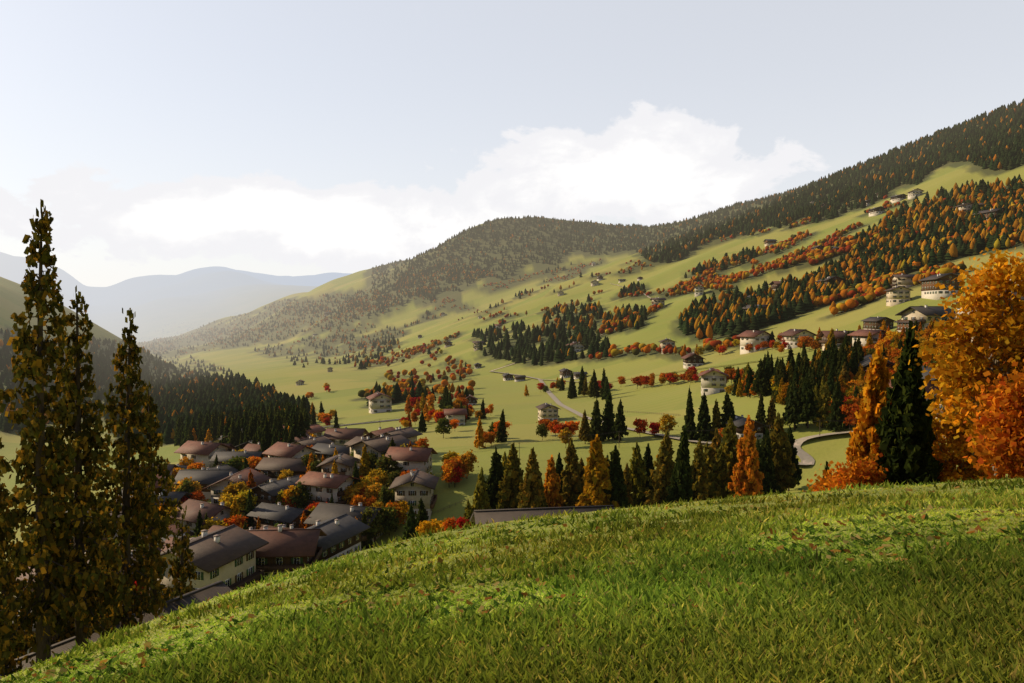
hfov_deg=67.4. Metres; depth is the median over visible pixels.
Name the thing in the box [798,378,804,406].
spruce tree
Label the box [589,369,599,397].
spruce tree
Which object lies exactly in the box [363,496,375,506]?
orange tree
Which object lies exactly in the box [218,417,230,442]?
spruce tree
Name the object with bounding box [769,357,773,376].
spruce tree
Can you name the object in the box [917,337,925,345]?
yellow tree
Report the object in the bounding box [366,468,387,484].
yellow tree
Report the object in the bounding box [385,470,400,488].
green tree
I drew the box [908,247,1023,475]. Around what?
tree
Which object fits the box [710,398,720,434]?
larch tree
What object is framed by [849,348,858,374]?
spruce tree
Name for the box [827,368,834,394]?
spruce tree
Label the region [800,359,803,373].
spruce tree
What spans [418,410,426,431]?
spruce tree
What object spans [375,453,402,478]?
green tree
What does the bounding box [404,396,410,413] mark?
larch tree
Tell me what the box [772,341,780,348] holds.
yellow tree
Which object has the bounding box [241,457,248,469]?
spruce tree
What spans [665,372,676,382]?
red tree
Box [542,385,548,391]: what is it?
green tree
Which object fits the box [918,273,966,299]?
house
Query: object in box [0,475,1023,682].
grass
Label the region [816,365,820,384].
spruce tree
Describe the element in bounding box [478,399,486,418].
spruce tree
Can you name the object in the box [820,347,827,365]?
spruce tree
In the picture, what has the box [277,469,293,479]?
yellow tree
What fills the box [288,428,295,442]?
spruce tree
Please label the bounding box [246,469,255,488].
larch tree
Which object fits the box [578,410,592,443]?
larch tree
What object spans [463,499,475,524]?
larch tree
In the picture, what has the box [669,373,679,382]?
orange tree
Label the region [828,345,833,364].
spruce tree
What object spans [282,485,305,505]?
orange tree
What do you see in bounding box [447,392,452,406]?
spruce tree
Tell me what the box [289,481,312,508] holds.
green tree
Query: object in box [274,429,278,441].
spruce tree
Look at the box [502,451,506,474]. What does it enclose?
larch tree
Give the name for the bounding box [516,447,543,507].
larch tree
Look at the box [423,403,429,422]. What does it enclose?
larch tree
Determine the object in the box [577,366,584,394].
spruce tree
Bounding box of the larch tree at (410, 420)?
[407,411,411,426]
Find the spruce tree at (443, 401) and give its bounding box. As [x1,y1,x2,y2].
[441,391,445,408]
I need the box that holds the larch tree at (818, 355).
[816,349,821,359]
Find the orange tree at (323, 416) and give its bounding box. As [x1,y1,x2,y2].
[320,414,332,421]
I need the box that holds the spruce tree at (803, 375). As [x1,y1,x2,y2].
[798,368,805,391]
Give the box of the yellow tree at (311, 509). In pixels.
[306,506,315,517]
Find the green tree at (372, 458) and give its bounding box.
[368,450,376,468]
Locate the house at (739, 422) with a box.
[721,415,765,438]
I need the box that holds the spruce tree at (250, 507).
[243,489,254,528]
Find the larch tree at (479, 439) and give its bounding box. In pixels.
[473,416,485,448]
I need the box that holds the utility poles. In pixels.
[474,419,856,457]
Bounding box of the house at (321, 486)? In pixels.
[295,471,360,509]
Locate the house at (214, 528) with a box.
[208,525,252,532]
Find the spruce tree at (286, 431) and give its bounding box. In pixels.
[284,422,288,442]
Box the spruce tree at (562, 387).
[559,376,564,390]
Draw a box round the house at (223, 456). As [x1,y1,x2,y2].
[209,449,267,465]
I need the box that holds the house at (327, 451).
[312,442,349,459]
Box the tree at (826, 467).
[820,461,828,488]
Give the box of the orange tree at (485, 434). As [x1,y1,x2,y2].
[483,431,489,441]
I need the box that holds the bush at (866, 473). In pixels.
[817,453,889,490]
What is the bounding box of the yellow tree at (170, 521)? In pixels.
[161,507,179,525]
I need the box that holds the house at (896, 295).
[884,285,912,305]
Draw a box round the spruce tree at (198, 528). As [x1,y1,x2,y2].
[193,510,203,536]
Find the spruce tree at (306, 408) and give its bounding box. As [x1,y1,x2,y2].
[300,396,310,421]
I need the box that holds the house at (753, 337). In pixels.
[736,330,774,354]
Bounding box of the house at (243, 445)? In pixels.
[235,440,252,449]
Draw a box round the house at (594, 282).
[591,280,598,286]
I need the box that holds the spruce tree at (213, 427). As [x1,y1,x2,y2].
[209,412,217,439]
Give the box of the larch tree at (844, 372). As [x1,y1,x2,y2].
[840,362,851,382]
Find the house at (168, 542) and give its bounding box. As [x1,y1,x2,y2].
[157,536,193,551]
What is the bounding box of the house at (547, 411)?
[536,403,559,420]
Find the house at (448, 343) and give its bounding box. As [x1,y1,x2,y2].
[445,341,452,347]
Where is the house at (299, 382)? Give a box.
[296,380,304,385]
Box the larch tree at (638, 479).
[629,441,648,506]
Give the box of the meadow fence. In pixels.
[563,411,673,419]
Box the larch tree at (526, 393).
[524,385,528,395]
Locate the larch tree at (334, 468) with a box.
[331,460,338,473]
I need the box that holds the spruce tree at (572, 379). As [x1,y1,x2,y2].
[567,372,576,397]
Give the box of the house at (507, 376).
[502,373,513,380]
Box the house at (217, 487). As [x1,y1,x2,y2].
[203,467,270,504]
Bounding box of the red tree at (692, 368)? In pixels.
[688,366,697,374]
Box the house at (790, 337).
[778,329,816,348]
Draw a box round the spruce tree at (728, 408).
[717,392,735,427]
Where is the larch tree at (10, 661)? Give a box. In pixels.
[0,437,35,676]
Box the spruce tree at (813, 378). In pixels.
[809,366,815,390]
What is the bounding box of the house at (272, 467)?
[254,456,318,482]
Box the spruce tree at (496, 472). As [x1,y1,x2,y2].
[485,446,503,508]
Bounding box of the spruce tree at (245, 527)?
[243,522,248,529]
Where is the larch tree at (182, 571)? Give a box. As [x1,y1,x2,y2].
[167,505,196,595]
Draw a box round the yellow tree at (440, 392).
[437,386,442,394]
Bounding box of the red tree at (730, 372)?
[726,369,735,383]
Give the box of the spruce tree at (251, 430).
[246,417,254,441]
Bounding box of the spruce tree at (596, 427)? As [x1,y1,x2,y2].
[588,398,606,441]
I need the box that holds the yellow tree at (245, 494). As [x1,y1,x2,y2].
[237,489,256,510]
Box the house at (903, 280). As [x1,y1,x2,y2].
[890,273,914,287]
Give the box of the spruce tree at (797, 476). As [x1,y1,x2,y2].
[787,425,801,490]
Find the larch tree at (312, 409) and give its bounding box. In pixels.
[310,402,316,417]
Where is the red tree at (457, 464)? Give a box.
[442,459,467,483]
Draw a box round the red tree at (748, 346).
[744,343,752,352]
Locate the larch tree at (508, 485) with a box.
[495,442,523,508]
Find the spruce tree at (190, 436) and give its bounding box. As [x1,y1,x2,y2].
[186,426,193,441]
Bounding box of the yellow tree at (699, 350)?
[696,346,704,354]
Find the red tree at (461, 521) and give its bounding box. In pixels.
[454,516,470,528]
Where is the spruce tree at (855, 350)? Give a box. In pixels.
[852,341,858,364]
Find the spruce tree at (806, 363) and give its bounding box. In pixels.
[800,356,809,372]
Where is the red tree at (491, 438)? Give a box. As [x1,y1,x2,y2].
[485,432,496,443]
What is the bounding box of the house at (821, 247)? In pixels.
[811,245,824,249]
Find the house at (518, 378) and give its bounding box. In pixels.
[514,375,525,381]
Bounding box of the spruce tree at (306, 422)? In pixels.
[304,411,310,429]
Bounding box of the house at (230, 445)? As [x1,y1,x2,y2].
[209,441,237,450]
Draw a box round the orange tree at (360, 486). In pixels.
[351,480,372,488]
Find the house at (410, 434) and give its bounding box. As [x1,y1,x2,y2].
[375,426,422,441]
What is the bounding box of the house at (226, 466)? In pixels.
[201,464,234,469]
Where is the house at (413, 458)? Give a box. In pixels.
[385,446,437,479]
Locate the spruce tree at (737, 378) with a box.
[731,367,740,396]
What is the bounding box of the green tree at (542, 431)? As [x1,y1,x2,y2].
[536,423,547,439]
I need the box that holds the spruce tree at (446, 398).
[443,389,448,408]
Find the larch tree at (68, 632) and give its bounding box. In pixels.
[16,422,74,657]
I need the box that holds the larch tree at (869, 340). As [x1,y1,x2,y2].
[865,332,873,345]
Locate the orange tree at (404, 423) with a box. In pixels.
[401,420,408,426]
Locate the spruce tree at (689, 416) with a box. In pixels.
[682,385,697,439]
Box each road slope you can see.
[491,283,650,370]
[542,350,809,381]
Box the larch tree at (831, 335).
[824,328,836,349]
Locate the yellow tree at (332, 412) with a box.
[328,409,334,417]
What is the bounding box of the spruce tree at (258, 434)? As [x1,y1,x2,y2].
[256,426,261,443]
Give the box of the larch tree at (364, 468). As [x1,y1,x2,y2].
[359,446,372,476]
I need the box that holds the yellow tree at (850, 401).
[844,397,859,404]
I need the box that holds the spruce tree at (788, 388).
[785,379,791,403]
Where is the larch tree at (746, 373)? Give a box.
[742,362,748,379]
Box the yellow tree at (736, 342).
[731,339,739,345]
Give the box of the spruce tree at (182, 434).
[180,427,184,446]
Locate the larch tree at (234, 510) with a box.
[227,498,239,519]
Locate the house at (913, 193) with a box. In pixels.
[907,188,923,198]
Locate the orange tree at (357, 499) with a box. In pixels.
[349,495,365,505]
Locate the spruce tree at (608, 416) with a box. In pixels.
[601,391,618,439]
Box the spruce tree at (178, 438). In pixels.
[174,424,183,444]
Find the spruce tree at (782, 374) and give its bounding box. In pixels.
[774,360,787,403]
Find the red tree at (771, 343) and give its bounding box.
[769,340,774,347]
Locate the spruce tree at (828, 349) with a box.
[826,343,830,357]
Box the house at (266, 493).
[251,475,300,506]
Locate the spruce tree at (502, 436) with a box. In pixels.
[495,409,507,442]
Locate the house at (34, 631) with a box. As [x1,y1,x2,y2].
[12,610,57,653]
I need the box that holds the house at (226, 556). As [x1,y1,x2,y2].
[157,524,268,597]
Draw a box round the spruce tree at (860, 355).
[858,344,863,361]
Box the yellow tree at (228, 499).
[218,492,244,514]
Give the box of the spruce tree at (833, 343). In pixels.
[830,336,835,350]
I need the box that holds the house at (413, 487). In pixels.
[388,469,438,522]
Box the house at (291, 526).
[260,524,302,528]
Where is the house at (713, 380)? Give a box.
[698,368,728,395]
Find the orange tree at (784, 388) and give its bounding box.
[779,382,788,397]
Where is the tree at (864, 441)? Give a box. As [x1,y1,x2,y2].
[843,344,891,487]
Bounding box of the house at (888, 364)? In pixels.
[857,362,892,370]
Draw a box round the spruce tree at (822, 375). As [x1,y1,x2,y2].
[818,369,825,388]
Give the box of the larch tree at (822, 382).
[819,377,824,395]
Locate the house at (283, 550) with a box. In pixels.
[246,524,326,580]
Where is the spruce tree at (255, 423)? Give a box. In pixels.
[253,415,257,433]
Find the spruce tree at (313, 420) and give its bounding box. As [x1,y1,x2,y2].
[310,405,315,424]
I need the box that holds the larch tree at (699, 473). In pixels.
[687,440,712,500]
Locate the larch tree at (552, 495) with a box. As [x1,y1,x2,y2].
[543,455,563,506]
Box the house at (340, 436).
[323,427,368,445]
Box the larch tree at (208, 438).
[204,429,212,441]
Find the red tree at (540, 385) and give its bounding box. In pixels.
[536,382,544,389]
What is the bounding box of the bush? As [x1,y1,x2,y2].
[806,464,848,491]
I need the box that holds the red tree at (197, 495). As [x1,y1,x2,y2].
[188,488,208,501]
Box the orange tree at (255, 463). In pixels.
[249,456,261,471]
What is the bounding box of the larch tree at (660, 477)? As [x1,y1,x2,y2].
[643,430,675,504]
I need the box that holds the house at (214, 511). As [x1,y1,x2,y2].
[170,499,244,531]
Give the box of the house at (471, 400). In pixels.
[465,394,477,404]
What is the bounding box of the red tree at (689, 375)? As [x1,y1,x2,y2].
[685,373,693,383]
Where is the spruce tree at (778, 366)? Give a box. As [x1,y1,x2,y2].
[774,358,780,399]
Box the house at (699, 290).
[693,285,704,296]
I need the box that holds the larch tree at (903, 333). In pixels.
[899,326,905,338]
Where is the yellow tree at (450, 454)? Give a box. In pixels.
[441,450,459,461]
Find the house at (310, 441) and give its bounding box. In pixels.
[291,436,334,447]
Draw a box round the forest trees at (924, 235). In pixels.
[0,99,1023,443]
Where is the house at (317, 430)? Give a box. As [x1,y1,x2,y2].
[306,424,325,436]
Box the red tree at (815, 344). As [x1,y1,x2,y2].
[808,340,821,349]
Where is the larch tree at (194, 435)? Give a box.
[192,428,197,440]
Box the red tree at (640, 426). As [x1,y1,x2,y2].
[633,418,648,433]
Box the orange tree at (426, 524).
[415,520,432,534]
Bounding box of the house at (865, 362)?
[858,354,894,373]
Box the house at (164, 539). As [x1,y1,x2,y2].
[161,532,193,540]
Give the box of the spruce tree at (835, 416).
[826,378,851,430]
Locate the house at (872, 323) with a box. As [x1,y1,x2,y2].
[861,316,894,329]
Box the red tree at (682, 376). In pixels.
[679,373,686,382]
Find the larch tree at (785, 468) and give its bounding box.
[769,412,797,493]
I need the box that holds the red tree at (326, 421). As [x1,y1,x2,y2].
[323,417,330,425]
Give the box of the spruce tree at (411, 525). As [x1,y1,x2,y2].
[401,504,418,539]
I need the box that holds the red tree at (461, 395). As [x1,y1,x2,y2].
[456,393,465,397]
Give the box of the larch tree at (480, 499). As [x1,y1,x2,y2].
[471,467,490,511]
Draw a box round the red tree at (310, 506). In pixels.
[306,501,326,509]
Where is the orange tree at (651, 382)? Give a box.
[648,378,654,385]
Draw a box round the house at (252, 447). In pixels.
[242,442,260,450]
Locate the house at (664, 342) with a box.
[658,338,675,353]
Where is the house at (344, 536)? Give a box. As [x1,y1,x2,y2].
[306,513,370,561]
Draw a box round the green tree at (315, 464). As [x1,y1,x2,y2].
[309,460,321,471]
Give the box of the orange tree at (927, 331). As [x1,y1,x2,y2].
[921,328,934,337]
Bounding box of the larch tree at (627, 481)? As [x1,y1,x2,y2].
[623,463,632,504]
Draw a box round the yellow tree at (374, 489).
[363,483,382,501]
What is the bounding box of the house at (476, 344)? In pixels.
[472,340,483,350]
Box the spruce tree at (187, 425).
[182,416,193,444]
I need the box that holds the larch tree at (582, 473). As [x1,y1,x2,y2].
[578,458,584,477]
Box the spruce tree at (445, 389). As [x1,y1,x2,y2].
[438,385,447,408]
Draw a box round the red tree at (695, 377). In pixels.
[692,374,699,380]
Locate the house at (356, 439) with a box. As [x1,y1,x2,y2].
[344,436,371,455]
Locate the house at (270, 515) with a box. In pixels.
[246,502,312,529]
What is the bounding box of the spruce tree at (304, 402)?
[300,395,306,410]
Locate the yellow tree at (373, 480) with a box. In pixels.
[367,477,377,482]
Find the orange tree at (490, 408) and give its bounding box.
[487,404,493,412]
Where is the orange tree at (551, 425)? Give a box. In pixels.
[547,420,558,436]
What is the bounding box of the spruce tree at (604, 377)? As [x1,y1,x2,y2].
[599,368,611,396]
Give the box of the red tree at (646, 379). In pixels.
[641,375,650,384]
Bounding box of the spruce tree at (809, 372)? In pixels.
[799,366,811,396]
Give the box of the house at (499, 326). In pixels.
[495,324,502,329]
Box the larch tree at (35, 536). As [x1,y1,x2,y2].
[0,199,111,666]
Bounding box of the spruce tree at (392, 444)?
[386,437,395,452]
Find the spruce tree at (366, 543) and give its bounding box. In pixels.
[361,512,372,548]
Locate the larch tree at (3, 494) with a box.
[0,469,35,656]
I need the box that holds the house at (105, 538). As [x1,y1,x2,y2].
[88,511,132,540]
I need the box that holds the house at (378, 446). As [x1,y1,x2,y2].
[346,434,415,469]
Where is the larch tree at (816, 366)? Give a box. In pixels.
[812,359,817,377]
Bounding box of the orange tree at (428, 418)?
[424,413,432,422]
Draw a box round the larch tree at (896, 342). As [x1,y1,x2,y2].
[893,336,898,349]
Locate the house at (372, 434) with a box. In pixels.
[364,427,395,437]
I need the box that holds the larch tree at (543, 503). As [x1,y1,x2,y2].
[538,468,547,507]
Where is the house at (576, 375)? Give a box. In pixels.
[573,371,587,379]
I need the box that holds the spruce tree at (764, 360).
[762,354,765,366]
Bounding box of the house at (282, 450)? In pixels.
[262,442,320,457]
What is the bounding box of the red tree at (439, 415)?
[434,411,445,420]
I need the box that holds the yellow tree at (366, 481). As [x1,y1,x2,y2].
[353,477,371,487]
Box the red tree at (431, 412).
[428,409,436,417]
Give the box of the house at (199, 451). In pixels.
[174,440,234,468]
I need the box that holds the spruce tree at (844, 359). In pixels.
[837,353,850,380]
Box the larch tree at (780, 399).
[776,379,785,404]
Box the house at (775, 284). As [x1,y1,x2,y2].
[769,280,780,290]
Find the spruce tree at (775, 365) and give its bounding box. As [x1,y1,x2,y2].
[772,357,778,375]
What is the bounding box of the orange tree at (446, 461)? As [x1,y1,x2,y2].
[440,458,455,483]
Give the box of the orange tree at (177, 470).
[171,467,183,476]
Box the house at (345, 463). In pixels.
[316,453,358,475]
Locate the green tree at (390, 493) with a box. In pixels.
[376,486,394,502]
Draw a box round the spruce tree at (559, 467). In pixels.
[555,453,563,493]
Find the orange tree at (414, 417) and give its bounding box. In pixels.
[411,411,419,421]
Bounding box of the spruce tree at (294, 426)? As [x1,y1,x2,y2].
[289,413,301,437]
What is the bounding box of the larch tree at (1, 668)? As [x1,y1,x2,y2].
[0,664,4,676]
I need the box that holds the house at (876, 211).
[867,206,886,216]
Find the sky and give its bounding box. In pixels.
[0,0,1023,286]
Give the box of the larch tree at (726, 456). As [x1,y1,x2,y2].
[707,417,738,499]
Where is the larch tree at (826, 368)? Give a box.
[824,362,829,379]
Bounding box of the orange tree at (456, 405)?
[453,403,459,407]
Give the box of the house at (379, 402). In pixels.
[366,392,394,413]
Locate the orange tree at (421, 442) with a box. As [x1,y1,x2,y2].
[415,437,428,447]
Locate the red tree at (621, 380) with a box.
[618,376,625,383]
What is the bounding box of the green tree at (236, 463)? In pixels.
[222,455,243,470]
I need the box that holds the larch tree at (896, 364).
[893,358,898,371]
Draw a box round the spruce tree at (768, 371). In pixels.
[758,360,771,395]
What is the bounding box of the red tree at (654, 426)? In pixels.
[649,422,660,434]
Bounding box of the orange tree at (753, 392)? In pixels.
[749,384,756,394]
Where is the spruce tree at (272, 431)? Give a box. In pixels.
[270,427,274,443]
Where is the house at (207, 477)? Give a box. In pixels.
[173,467,238,498]
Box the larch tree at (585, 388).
[581,376,588,395]
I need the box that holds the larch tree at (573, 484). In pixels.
[560,438,584,506]
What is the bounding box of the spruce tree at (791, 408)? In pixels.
[780,380,807,430]
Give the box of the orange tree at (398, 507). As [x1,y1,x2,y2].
[385,502,406,531]
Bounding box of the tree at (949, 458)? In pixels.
[931,398,991,482]
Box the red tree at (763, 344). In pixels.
[759,341,767,347]
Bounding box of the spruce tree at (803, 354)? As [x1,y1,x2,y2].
[801,340,806,359]
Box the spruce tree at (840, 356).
[834,349,843,377]
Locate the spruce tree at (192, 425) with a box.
[190,417,197,438]
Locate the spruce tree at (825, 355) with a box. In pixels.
[821,348,827,369]
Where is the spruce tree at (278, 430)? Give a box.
[276,420,281,437]
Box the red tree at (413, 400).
[409,397,420,405]
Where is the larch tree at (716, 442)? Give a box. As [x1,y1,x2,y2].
[708,427,721,482]
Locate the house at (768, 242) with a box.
[763,239,776,246]
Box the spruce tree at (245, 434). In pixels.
[243,426,247,442]
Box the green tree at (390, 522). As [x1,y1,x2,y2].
[379,504,401,537]
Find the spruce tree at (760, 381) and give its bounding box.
[750,359,770,397]
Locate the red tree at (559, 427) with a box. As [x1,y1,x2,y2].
[553,423,571,436]
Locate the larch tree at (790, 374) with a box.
[787,364,793,382]
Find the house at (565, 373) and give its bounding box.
[558,368,573,378]
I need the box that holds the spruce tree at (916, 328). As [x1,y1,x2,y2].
[913,318,918,330]
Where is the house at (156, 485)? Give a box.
[117,474,171,489]
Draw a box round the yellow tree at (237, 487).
[219,481,251,501]
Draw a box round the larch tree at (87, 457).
[13,285,133,652]
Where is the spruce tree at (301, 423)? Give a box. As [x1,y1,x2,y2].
[298,410,306,436]
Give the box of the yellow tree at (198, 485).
[174,477,202,490]
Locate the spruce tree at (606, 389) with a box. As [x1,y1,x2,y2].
[601,377,612,399]
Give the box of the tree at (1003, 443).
[961,358,1023,479]
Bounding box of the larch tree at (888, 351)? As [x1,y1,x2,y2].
[885,343,891,359]
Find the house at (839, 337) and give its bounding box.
[817,329,853,350]
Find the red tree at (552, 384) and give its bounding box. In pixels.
[549,382,555,387]
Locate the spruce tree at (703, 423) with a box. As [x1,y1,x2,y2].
[693,392,713,440]
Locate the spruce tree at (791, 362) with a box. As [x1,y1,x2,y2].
[787,357,794,373]
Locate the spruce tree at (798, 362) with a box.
[795,352,800,368]
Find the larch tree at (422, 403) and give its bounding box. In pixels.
[419,393,425,410]
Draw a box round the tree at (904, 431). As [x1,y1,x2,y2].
[870,320,943,485]
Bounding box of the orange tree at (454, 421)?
[449,418,458,428]
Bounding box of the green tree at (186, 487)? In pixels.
[176,479,198,492]
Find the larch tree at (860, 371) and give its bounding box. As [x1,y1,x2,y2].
[856,363,864,378]
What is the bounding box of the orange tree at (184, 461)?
[179,456,193,465]
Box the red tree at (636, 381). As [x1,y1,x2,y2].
[631,377,643,386]
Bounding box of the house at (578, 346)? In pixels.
[566,341,585,351]
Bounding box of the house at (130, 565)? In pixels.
[87,550,143,595]
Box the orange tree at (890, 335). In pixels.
[883,330,899,340]
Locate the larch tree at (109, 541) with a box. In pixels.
[88,510,115,627]
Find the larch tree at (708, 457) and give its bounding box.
[703,441,716,498]
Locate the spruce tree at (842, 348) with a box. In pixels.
[837,343,848,363]
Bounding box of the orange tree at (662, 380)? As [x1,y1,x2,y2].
[659,377,665,383]
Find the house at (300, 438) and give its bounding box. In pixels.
[294,433,312,440]
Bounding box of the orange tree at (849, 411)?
[839,403,859,430]
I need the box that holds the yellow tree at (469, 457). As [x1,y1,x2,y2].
[454,449,478,474]
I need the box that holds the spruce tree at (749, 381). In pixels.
[743,366,753,397]
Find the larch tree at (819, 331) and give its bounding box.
[816,327,821,338]
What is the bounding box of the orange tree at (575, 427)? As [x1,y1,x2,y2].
[562,421,580,434]
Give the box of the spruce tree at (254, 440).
[252,434,256,443]
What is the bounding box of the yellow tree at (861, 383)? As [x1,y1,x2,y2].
[855,380,866,388]
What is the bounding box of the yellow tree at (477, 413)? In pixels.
[474,410,482,417]
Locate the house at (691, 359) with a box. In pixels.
[681,352,704,368]
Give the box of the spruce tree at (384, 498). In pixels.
[381,487,387,507]
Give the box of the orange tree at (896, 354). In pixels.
[889,348,900,358]
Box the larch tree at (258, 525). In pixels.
[255,516,260,529]
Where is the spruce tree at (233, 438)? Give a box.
[228,418,239,450]
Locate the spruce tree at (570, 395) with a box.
[567,380,573,398]
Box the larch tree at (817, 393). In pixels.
[813,383,819,406]
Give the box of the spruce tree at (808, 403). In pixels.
[795,373,820,427]
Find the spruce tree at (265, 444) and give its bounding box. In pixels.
[258,418,271,456]
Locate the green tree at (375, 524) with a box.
[360,506,383,538]
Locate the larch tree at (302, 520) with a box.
[299,511,305,528]
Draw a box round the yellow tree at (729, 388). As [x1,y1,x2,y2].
[724,385,732,393]
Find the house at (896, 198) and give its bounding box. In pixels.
[889,194,906,203]
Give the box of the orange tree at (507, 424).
[493,420,511,434]
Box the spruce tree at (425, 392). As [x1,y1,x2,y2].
[424,387,427,399]
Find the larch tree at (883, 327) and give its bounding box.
[880,320,886,331]
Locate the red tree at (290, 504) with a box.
[282,495,296,507]
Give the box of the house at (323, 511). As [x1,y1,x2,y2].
[303,502,383,549]
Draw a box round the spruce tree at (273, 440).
[270,435,275,446]
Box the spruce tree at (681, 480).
[664,424,693,503]
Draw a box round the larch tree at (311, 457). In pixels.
[306,453,313,472]
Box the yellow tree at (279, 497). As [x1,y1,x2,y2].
[275,489,287,505]
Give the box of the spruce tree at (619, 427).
[611,398,628,441]
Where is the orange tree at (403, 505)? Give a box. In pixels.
[386,500,409,529]
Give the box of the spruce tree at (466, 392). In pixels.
[464,387,468,396]
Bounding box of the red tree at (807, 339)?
[797,335,814,346]
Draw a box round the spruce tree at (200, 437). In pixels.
[197,427,203,440]
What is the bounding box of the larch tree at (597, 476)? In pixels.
[575,434,618,507]
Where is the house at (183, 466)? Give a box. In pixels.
[170,462,196,472]
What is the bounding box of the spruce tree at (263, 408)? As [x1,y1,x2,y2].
[261,401,265,412]
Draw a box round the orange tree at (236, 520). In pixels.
[222,514,247,527]
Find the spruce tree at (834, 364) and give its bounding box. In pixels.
[830,349,837,376]
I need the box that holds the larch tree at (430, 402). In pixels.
[428,395,433,406]
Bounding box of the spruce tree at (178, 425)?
[174,415,181,445]
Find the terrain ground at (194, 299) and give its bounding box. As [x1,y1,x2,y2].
[0,105,1023,682]
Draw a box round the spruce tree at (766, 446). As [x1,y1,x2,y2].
[761,429,780,493]
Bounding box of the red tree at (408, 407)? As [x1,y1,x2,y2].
[405,404,412,411]
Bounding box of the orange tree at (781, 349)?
[777,344,783,351]
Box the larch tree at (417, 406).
[414,399,420,410]
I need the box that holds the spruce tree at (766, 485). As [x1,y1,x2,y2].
[755,438,771,494]
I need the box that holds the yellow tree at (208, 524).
[198,517,229,535]
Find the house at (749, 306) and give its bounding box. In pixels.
[743,304,767,311]
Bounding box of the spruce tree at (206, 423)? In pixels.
[202,413,210,439]
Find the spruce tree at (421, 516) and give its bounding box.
[415,498,428,532]
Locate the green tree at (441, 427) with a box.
[435,417,452,437]
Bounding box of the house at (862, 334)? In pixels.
[847,329,885,345]
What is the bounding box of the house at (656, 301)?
[650,297,665,309]
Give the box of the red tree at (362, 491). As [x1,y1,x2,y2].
[357,487,371,503]
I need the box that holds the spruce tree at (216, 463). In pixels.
[212,454,218,466]
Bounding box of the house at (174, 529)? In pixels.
[141,523,194,538]
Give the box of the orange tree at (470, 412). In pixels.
[468,409,473,417]
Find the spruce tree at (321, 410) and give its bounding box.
[317,402,324,420]
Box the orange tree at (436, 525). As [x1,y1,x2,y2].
[425,519,444,532]
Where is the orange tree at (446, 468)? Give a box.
[441,462,456,482]
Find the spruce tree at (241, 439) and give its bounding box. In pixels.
[238,430,243,449]
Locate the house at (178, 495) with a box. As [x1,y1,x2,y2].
[118,489,191,507]
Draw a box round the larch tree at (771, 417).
[765,396,775,430]
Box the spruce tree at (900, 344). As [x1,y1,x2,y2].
[896,338,902,351]
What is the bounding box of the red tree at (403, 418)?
[399,417,410,427]
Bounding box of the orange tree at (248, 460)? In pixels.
[242,456,255,467]
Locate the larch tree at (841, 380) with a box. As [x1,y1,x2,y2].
[838,374,845,386]
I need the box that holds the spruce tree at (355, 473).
[351,461,359,497]
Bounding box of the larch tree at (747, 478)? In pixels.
[728,415,764,497]
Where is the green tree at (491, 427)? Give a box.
[488,422,496,433]
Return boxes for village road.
[175,419,399,489]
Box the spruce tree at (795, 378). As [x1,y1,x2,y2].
[786,365,799,404]
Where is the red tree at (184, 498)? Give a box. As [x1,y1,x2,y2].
[177,495,190,504]
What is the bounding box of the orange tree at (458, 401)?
[454,399,463,406]
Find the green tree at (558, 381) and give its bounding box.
[556,379,562,387]
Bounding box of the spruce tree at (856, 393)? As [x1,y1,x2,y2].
[852,386,860,399]
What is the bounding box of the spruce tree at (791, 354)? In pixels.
[785,347,794,369]
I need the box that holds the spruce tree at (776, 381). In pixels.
[771,368,778,400]
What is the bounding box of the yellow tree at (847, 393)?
[845,385,861,396]
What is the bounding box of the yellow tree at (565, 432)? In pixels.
[557,427,572,444]
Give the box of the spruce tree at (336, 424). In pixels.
[333,410,339,427]
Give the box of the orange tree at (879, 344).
[874,342,885,347]
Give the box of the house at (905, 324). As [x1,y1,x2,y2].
[894,319,924,331]
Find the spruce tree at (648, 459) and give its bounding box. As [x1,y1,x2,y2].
[643,443,654,492]
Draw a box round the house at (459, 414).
[443,408,467,425]
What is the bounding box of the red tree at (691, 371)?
[685,369,695,373]
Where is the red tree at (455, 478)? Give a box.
[445,466,461,486]
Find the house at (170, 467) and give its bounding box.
[130,464,180,475]
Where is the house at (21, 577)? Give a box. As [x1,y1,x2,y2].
[16,566,34,591]
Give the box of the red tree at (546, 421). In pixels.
[536,419,550,431]
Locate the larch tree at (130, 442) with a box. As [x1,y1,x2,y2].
[86,308,169,636]
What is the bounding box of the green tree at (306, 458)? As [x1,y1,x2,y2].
[300,452,317,467]
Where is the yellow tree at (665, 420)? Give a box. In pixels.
[657,413,678,433]
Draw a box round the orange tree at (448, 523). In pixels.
[442,516,455,530]
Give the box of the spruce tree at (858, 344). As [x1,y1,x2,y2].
[856,339,864,353]
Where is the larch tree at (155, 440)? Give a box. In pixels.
[117,381,182,613]
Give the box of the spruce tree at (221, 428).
[217,421,223,437]
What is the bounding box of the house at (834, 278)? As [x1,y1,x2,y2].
[815,276,845,285]
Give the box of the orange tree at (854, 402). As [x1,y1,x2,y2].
[852,396,860,404]
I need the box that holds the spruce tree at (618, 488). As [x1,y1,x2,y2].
[603,444,632,508]
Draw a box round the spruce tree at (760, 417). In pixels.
[755,394,766,434]
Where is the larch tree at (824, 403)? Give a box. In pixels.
[813,382,831,427]
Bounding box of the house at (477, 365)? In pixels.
[474,363,481,368]
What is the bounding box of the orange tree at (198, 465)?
[186,461,204,469]
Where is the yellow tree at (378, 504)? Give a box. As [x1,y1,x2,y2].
[370,500,385,507]
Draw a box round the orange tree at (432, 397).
[426,394,434,402]
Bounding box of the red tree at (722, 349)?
[718,346,726,354]
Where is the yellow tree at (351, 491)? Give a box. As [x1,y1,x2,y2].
[341,484,361,504]
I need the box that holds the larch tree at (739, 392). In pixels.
[736,379,743,396]

